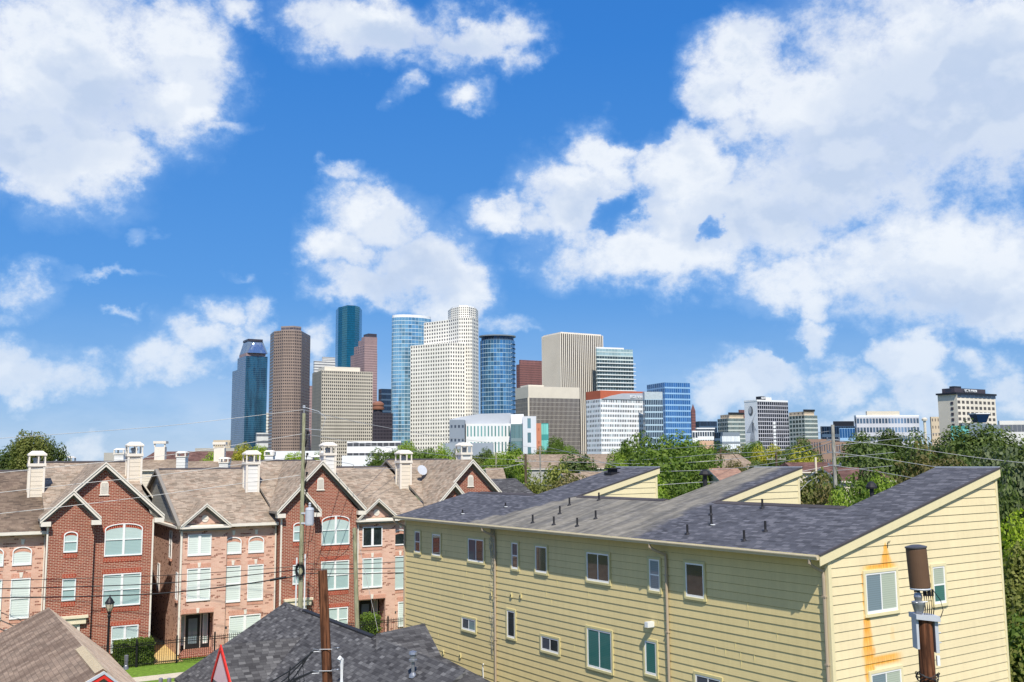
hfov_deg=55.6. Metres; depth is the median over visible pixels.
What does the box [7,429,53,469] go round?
broadleaf tree
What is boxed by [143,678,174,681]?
verge
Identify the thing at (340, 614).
window
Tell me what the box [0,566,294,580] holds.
power line
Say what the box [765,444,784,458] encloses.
broadleaf tree
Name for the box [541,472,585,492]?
broadleaf tree
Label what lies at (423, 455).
broadleaf tree
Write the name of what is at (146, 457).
power line
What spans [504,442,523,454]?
broadleaf tree
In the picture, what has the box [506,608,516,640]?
window
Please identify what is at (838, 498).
broadleaf tree
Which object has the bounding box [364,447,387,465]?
broadleaf tree
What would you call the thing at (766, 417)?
hotel
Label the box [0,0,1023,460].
sky
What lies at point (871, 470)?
power line
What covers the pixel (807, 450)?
power line
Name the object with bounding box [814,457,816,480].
utility pole
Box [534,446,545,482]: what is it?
utility pole
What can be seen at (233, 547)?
window
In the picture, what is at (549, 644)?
window
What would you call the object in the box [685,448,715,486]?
broadleaf tree
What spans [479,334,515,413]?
office tower
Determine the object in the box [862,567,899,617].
window
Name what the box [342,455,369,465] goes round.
block
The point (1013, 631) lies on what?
broadleaf tree
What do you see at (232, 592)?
window
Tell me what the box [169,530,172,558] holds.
window
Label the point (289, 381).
office tower
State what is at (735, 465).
broadleaf tree
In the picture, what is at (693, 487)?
broadleaf tree
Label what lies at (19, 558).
window
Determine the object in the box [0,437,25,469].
broadleaf tree
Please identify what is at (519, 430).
museum building
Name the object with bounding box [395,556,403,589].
window
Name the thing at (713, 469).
power line
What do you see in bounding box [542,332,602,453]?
office tower
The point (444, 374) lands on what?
office tower
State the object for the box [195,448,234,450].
block
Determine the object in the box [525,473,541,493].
broadleaf tree
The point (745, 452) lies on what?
power line
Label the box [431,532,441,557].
window
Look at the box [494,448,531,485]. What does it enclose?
broadleaf tree
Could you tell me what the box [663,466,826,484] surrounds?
power line
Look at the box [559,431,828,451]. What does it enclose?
power line
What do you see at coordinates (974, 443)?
broadleaf tree
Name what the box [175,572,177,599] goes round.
window
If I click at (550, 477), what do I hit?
broadleaf tree
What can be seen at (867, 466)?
broadleaf tree
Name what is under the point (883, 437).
broadleaf tree
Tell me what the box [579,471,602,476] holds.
house
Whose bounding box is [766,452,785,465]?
utility pole
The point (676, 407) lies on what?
office block
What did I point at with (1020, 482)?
broadleaf tree
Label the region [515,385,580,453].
office block
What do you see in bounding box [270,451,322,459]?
block
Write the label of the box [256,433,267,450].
office block
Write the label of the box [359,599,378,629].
door
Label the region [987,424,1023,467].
broadleaf tree
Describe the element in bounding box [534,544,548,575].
window
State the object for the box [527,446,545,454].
broadleaf tree
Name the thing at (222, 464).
chimney cowl
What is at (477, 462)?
broadleaf tree
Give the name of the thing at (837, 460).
broadleaf tree
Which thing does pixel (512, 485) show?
dark roof house
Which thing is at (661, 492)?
broadleaf tree
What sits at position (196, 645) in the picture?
door
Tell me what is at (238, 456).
broadleaf tree
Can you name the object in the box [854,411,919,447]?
office block
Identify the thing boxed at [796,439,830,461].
apartment row
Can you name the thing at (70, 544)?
window
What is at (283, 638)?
dark shingle house
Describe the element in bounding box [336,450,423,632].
pink brick townhouse
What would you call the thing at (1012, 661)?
broadleaf tree
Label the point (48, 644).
brown shingle house
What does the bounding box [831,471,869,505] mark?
broadleaf tree
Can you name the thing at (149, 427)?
power line
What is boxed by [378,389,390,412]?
office block
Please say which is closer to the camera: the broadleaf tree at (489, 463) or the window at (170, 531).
the window at (170, 531)
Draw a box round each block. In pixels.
[104,453,130,460]
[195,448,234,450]
[213,440,230,447]
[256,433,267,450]
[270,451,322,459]
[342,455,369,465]
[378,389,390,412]
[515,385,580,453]
[643,392,663,450]
[647,382,691,445]
[695,428,714,440]
[696,421,716,431]
[714,432,720,451]
[720,432,739,452]
[820,421,854,441]
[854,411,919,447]
[950,426,968,438]
[961,423,986,445]
[986,425,1000,439]
[998,421,1023,449]
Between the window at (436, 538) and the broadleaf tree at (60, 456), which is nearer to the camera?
the window at (436, 538)
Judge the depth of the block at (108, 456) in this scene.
257.27 m
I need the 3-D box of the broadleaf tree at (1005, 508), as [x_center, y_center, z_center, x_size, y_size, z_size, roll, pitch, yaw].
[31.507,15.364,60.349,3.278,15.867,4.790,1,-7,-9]
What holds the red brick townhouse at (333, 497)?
on the ground
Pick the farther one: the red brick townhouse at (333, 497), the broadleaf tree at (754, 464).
the broadleaf tree at (754, 464)
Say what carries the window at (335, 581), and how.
in the red brick townhouse at (333, 497)
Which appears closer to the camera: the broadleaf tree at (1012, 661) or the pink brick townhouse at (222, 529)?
the broadleaf tree at (1012, 661)
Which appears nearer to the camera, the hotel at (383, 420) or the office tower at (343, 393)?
the office tower at (343, 393)
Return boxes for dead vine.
[489,528,495,655]
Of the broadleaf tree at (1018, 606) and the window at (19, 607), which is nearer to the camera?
the broadleaf tree at (1018, 606)
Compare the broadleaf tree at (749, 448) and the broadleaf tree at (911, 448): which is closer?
the broadleaf tree at (911, 448)
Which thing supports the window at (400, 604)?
in the pink brick townhouse at (384, 496)
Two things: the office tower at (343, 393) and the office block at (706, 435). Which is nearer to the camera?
the office block at (706, 435)
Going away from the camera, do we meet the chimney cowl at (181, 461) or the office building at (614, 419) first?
the chimney cowl at (181, 461)
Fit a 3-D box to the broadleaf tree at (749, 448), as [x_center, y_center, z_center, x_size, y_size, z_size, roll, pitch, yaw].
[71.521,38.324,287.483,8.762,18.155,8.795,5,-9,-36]
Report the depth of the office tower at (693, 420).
1497.89 m
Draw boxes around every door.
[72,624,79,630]
[180,613,209,649]
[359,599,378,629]
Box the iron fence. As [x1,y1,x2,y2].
[95,616,402,667]
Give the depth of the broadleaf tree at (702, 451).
113.91 m
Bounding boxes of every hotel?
[372,401,392,440]
[744,396,789,452]
[936,386,996,441]
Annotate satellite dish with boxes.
[418,465,426,474]
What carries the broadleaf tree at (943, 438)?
on the ground
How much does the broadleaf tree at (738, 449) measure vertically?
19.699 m
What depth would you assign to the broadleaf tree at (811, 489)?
70.44 m
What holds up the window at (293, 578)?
in the red brick townhouse at (333, 497)
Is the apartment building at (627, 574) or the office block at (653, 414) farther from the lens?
the office block at (653, 414)
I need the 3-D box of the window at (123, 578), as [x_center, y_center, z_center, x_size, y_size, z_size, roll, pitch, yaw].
[-24.991,15.920,62.200,2.290,2.020,0.080,3,-8,-29]
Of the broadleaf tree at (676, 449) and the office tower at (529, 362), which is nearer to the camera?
the broadleaf tree at (676, 449)
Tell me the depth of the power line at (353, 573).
59.21 m
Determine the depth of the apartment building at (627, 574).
36.74 m
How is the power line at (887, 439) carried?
attached to the utility pole at (832, 439)
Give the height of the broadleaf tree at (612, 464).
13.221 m
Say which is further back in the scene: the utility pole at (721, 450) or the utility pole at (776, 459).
the utility pole at (721, 450)
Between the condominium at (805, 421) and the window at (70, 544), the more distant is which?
the condominium at (805, 421)
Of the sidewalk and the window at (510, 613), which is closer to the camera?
the window at (510, 613)
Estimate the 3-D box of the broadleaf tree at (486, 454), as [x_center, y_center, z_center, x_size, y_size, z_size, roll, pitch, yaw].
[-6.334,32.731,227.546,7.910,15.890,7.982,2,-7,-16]
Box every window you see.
[0,549,3,566]
[0,581,1,615]
[9,578,30,619]
[12,547,31,565]
[61,579,75,600]
[63,531,77,552]
[102,572,140,606]
[104,523,142,556]
[110,624,138,653]
[156,563,159,591]
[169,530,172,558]
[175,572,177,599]
[186,568,210,601]
[187,534,211,555]
[225,565,240,602]
[227,537,241,553]
[228,614,260,640]
[247,564,263,600]
[248,536,263,552]
[292,565,298,584]
[293,522,299,541]
[321,516,349,545]
[321,560,348,589]
[329,607,347,623]
[362,526,381,546]
[362,557,382,588]
[395,529,403,544]
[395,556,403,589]
[397,602,402,626]
[414,529,420,554]
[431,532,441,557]
[461,615,476,634]
[467,536,484,564]
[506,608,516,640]
[510,540,519,571]
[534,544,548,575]
[540,633,560,656]
[585,550,610,585]
[585,625,613,675]
[643,637,658,678]
[647,556,661,593]
[683,560,706,601]
[693,671,722,681]
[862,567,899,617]
[868,665,903,681]
[930,563,948,607]
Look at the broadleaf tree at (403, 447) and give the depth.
188.80 m
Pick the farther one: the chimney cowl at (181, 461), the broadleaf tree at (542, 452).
the broadleaf tree at (542, 452)
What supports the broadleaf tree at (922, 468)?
on the ground
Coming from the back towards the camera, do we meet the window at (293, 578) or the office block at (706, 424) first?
the office block at (706, 424)
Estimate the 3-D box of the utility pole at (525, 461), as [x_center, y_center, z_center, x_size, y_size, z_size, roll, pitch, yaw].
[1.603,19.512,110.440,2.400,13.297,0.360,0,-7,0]
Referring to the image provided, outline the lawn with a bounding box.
[125,656,205,677]
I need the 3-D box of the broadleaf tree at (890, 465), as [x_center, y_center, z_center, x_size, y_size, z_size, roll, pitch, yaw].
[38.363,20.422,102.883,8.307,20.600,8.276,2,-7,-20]
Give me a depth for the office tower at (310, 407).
1499.02 m
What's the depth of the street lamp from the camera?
55.90 m
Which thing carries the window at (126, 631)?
in the red brick townhouse at (94, 542)
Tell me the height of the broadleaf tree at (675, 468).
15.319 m
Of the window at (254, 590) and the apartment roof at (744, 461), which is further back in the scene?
the apartment roof at (744, 461)
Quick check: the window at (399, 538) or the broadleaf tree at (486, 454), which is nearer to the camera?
the window at (399, 538)
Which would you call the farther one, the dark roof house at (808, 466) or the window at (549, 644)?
the dark roof house at (808, 466)
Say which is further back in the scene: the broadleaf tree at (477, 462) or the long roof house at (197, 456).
the long roof house at (197, 456)
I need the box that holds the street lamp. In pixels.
[105,595,114,652]
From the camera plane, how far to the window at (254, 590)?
66.70 m
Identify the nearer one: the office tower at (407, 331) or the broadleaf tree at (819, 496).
the broadleaf tree at (819, 496)
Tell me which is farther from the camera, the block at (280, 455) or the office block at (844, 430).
the office block at (844, 430)
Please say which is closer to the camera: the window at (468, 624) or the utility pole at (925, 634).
the utility pole at (925, 634)
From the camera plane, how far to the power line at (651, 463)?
102.64 m
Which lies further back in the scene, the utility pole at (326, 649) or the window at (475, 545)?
the window at (475, 545)
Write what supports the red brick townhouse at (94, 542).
on the ground
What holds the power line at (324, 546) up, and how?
attached to the utility pole at (309, 515)
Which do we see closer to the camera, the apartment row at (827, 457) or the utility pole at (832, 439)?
the utility pole at (832, 439)
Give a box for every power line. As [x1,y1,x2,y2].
[0,410,298,438]
[0,434,299,472]
[0,456,298,492]
[0,475,298,513]
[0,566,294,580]
[0,569,298,588]
[0,575,295,597]
[305,410,533,447]
[306,561,402,564]
[306,568,394,569]
[306,572,402,573]
[307,456,505,468]
[308,434,513,459]
[320,526,353,559]
[532,454,771,463]
[539,453,826,471]
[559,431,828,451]
[610,440,829,461]
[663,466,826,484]
[776,442,831,455]
[833,465,911,477]
[834,452,934,466]
[836,433,935,445]
[838,440,1022,462]
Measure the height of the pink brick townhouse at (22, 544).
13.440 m
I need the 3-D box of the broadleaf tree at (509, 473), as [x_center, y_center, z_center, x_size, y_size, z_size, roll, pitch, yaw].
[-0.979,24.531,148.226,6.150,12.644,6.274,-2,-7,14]
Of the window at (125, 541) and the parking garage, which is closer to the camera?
the window at (125, 541)
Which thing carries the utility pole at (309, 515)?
on the road
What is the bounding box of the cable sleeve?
[270,576,285,580]
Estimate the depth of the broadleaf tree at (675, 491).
80.04 m
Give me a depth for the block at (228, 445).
891.82 m
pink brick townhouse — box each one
[0,451,46,632]
[147,450,278,658]
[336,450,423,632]
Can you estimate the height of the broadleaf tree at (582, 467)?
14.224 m
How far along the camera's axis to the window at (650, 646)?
37.48 m
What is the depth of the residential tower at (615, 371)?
909.66 m
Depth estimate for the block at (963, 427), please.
388.71 m
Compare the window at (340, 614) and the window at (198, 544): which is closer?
the window at (198, 544)
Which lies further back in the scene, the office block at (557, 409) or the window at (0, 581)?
the office block at (557, 409)
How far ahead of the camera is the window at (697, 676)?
35.07 m
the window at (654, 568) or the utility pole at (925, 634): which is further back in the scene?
the window at (654, 568)
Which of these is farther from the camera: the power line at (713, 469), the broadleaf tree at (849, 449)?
the broadleaf tree at (849, 449)
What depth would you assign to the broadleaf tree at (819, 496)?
65.59 m
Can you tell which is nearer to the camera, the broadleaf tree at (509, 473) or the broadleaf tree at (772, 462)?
the broadleaf tree at (509, 473)
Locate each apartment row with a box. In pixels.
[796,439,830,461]
[820,442,850,463]
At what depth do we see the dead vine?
46.95 m
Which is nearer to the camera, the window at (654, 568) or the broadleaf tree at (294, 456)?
the window at (654, 568)
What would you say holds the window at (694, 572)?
in the apartment building at (627, 574)
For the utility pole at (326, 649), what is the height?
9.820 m
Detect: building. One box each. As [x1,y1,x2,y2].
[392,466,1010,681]
[443,413,548,459]
[691,431,697,450]
[699,441,713,449]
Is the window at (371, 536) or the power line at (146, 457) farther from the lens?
the window at (371, 536)
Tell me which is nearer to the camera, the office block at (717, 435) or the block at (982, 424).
the block at (982, 424)
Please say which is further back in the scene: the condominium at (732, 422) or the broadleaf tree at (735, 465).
the condominium at (732, 422)
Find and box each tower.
[231,339,267,450]
[266,413,268,432]
[268,326,309,454]
[309,386,311,450]
[311,366,372,465]
[313,357,334,372]
[335,305,361,366]
[351,333,376,412]
[391,314,430,447]
[410,305,478,458]
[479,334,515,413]
[516,364,541,387]
[519,360,541,364]
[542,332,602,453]
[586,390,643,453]
[596,347,635,390]
[691,405,695,430]
[930,417,939,446]
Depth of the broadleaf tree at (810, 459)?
158.25 m
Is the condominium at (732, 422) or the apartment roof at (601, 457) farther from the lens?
the condominium at (732, 422)
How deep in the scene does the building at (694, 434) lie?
557.69 m
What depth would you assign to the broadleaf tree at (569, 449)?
256.66 m
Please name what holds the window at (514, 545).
in the apartment building at (627, 574)
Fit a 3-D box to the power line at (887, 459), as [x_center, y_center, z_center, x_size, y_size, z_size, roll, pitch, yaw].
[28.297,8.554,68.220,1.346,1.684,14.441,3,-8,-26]
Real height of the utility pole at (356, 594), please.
8.523 m
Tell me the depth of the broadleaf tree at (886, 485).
61.10 m
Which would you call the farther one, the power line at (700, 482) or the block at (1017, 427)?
the block at (1017, 427)
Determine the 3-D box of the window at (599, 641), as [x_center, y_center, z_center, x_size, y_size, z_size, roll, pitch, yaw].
[3.593,12.733,40.058,0.070,1.763,1.770,4,-8,-34]
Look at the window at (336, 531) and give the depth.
69.51 m
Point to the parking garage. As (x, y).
(358, 448)
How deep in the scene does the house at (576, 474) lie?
97.69 m
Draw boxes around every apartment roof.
[504,454,605,484]
[584,454,613,463]
[716,454,751,467]
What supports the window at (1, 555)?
in the pink brick townhouse at (22, 544)
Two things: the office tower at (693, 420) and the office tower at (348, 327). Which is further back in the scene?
the office tower at (348, 327)
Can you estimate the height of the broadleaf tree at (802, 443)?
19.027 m
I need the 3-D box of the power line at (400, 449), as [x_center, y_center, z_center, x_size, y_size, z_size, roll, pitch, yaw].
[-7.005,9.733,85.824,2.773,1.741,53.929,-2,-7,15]
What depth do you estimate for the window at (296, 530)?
67.66 m
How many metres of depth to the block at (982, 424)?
398.88 m
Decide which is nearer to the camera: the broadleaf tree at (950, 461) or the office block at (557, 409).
the broadleaf tree at (950, 461)
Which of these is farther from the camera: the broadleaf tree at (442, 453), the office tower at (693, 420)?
the office tower at (693, 420)
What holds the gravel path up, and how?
on the lawn
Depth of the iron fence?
61.51 m
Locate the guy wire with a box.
[358,541,377,629]
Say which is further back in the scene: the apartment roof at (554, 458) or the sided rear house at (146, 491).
the apartment roof at (554, 458)
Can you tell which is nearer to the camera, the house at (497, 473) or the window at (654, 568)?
the window at (654, 568)
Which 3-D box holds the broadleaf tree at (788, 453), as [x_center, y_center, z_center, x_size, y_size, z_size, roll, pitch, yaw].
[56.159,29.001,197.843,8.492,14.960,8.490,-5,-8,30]
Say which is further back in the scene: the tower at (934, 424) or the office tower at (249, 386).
the office tower at (249, 386)
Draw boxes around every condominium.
[717,412,745,449]
[788,409,817,449]
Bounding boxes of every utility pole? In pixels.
[270,570,338,681]
[295,405,325,608]
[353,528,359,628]
[515,454,535,486]
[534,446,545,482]
[716,448,738,464]
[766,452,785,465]
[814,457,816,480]
[826,425,840,488]
[905,544,942,681]
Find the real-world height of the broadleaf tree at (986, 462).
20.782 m
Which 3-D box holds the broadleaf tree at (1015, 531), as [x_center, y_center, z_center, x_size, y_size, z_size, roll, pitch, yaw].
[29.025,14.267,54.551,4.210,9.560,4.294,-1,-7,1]
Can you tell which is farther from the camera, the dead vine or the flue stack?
the flue stack
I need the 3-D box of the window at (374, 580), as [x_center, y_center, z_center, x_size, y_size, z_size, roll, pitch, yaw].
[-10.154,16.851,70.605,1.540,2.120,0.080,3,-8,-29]
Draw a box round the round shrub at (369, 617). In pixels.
[359,610,382,634]
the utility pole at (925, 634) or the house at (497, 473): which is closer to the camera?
the utility pole at (925, 634)
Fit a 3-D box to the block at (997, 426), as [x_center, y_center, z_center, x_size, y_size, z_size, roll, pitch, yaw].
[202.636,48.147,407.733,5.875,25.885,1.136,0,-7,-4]
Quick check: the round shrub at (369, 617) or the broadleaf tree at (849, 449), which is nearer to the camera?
the round shrub at (369, 617)
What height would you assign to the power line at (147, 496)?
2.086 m
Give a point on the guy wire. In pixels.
(367, 583)
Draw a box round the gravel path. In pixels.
[150,635,182,663]
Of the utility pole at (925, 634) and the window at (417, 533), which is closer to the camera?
the utility pole at (925, 634)
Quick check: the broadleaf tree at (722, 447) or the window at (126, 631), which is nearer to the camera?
the window at (126, 631)
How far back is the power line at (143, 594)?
58.04 m
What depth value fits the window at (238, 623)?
65.94 m
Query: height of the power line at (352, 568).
0.122 m
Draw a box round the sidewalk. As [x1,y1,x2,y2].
[133,672,182,681]
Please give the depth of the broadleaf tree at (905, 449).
125.12 m
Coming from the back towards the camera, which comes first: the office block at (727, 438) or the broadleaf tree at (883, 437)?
the office block at (727, 438)
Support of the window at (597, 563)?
in the apartment building at (627, 574)
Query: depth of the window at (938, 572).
34.10 m
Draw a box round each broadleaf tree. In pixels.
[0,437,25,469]
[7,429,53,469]
[42,435,70,460]
[200,451,213,460]
[231,441,257,460]
[253,444,268,459]
[285,451,300,459]
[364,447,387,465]
[381,448,399,464]
[394,440,418,458]
[412,447,438,458]
[427,442,454,459]
[450,448,460,459]
[472,455,483,469]
[474,448,493,465]
[480,451,509,472]
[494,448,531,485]
[495,460,522,483]
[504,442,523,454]
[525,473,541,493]
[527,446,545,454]
[529,459,574,491]
[541,450,602,486]
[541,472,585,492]
[545,435,566,453]
[560,445,578,453]
[603,454,630,471]
[605,446,636,467]
[619,430,673,478]
[629,447,711,493]
[650,429,705,479]
[657,465,691,499]
[657,475,674,498]
[680,479,700,494]
[685,437,725,467]
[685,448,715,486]
[710,440,732,453]
[725,458,745,471]
[727,443,744,455]
[740,456,764,469]
[741,441,767,461]
[750,444,777,465]
[763,455,793,465]
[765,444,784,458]
[772,446,802,465]
[779,435,823,461]
[788,444,819,461]
[800,466,838,504]
[800,471,834,504]
[811,471,845,501]
[825,485,851,506]
[831,455,846,467]
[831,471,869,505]
[838,429,899,469]
[841,437,908,484]
[846,452,897,503]
[864,469,896,498]
[873,427,910,464]
[886,430,934,478]
[889,435,938,484]
[903,427,931,479]
[927,437,978,466]
[929,425,970,465]
[931,450,966,468]
[946,418,1020,475]
[971,437,1017,487]
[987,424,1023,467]
[992,445,1023,541]
[997,460,1023,556]
[1000,508,1023,573]
[1002,539,1023,630]
[1006,586,1023,666]
[1006,611,1023,681]
[1009,635,1023,681]
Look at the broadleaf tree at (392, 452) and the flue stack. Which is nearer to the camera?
the broadleaf tree at (392, 452)
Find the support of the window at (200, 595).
in the pink brick townhouse at (222, 529)
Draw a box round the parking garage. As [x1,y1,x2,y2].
[347,441,401,465]
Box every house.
[0,607,135,681]
[141,482,152,512]
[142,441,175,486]
[144,451,235,460]
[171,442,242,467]
[174,602,490,681]
[484,468,505,478]
[491,478,532,492]
[558,473,585,483]
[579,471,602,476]
[707,468,740,482]
[779,462,842,486]
[804,467,896,501]
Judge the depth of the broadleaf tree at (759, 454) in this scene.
267.80 m
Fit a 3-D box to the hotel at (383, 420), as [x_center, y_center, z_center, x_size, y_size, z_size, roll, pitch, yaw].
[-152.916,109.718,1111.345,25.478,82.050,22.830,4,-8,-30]
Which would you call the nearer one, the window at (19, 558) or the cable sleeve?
the cable sleeve
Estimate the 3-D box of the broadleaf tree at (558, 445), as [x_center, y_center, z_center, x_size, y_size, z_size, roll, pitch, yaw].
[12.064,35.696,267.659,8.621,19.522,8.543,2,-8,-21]
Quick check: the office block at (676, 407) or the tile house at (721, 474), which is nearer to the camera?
the tile house at (721, 474)
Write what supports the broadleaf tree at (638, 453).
on the ground
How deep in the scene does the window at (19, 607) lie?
59.66 m
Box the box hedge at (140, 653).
[112,636,154,667]
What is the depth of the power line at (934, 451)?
69.55 m
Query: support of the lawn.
on the ground
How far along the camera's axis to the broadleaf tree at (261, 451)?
138.58 m
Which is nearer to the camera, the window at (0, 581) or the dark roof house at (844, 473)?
the window at (0, 581)
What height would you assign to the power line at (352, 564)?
0.166 m
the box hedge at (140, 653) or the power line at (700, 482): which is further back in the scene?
the power line at (700, 482)
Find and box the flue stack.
[922,418,926,442]
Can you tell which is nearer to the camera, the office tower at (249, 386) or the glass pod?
the glass pod
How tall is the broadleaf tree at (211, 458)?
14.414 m
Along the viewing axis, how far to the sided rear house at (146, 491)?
74.85 m
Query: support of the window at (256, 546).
in the pink brick townhouse at (222, 529)
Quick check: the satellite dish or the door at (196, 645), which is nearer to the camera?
the door at (196, 645)
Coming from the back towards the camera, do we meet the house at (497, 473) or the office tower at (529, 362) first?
the office tower at (529, 362)
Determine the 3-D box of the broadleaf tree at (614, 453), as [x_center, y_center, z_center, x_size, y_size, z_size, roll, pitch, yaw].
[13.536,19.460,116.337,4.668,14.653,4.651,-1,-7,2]
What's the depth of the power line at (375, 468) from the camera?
71.85 m
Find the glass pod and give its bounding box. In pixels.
[968,413,989,422]
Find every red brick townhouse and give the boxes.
[38,442,164,657]
[241,442,366,626]
[381,442,501,505]
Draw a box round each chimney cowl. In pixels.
[113,448,127,460]
[176,451,188,467]
[218,457,230,467]
[264,450,275,459]
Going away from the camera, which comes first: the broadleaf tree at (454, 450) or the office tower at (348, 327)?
the broadleaf tree at (454, 450)
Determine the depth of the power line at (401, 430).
81.43 m
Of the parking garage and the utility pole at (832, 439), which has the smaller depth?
the utility pole at (832, 439)
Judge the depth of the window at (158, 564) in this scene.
70.89 m
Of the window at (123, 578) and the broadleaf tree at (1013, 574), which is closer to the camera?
the broadleaf tree at (1013, 574)
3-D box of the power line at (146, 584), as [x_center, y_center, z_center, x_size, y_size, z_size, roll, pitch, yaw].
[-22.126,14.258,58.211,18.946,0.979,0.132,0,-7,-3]
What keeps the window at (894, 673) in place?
in the apartment building at (627, 574)
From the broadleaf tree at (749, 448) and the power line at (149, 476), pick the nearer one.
the power line at (149, 476)
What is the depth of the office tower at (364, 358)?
1515.97 m
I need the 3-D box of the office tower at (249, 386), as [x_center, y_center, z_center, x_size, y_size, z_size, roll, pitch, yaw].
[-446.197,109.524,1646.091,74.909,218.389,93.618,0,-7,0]
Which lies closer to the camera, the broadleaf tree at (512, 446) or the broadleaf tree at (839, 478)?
the broadleaf tree at (839, 478)
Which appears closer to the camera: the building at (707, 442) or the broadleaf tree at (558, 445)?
the broadleaf tree at (558, 445)
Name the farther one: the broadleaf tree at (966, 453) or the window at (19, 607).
the broadleaf tree at (966, 453)
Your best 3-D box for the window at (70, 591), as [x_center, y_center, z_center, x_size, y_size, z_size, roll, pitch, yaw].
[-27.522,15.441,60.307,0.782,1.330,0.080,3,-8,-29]
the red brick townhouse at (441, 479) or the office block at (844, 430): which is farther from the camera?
the office block at (844, 430)
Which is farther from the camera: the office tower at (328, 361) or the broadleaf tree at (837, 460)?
the office tower at (328, 361)
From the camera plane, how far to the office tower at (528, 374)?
1714.99 m

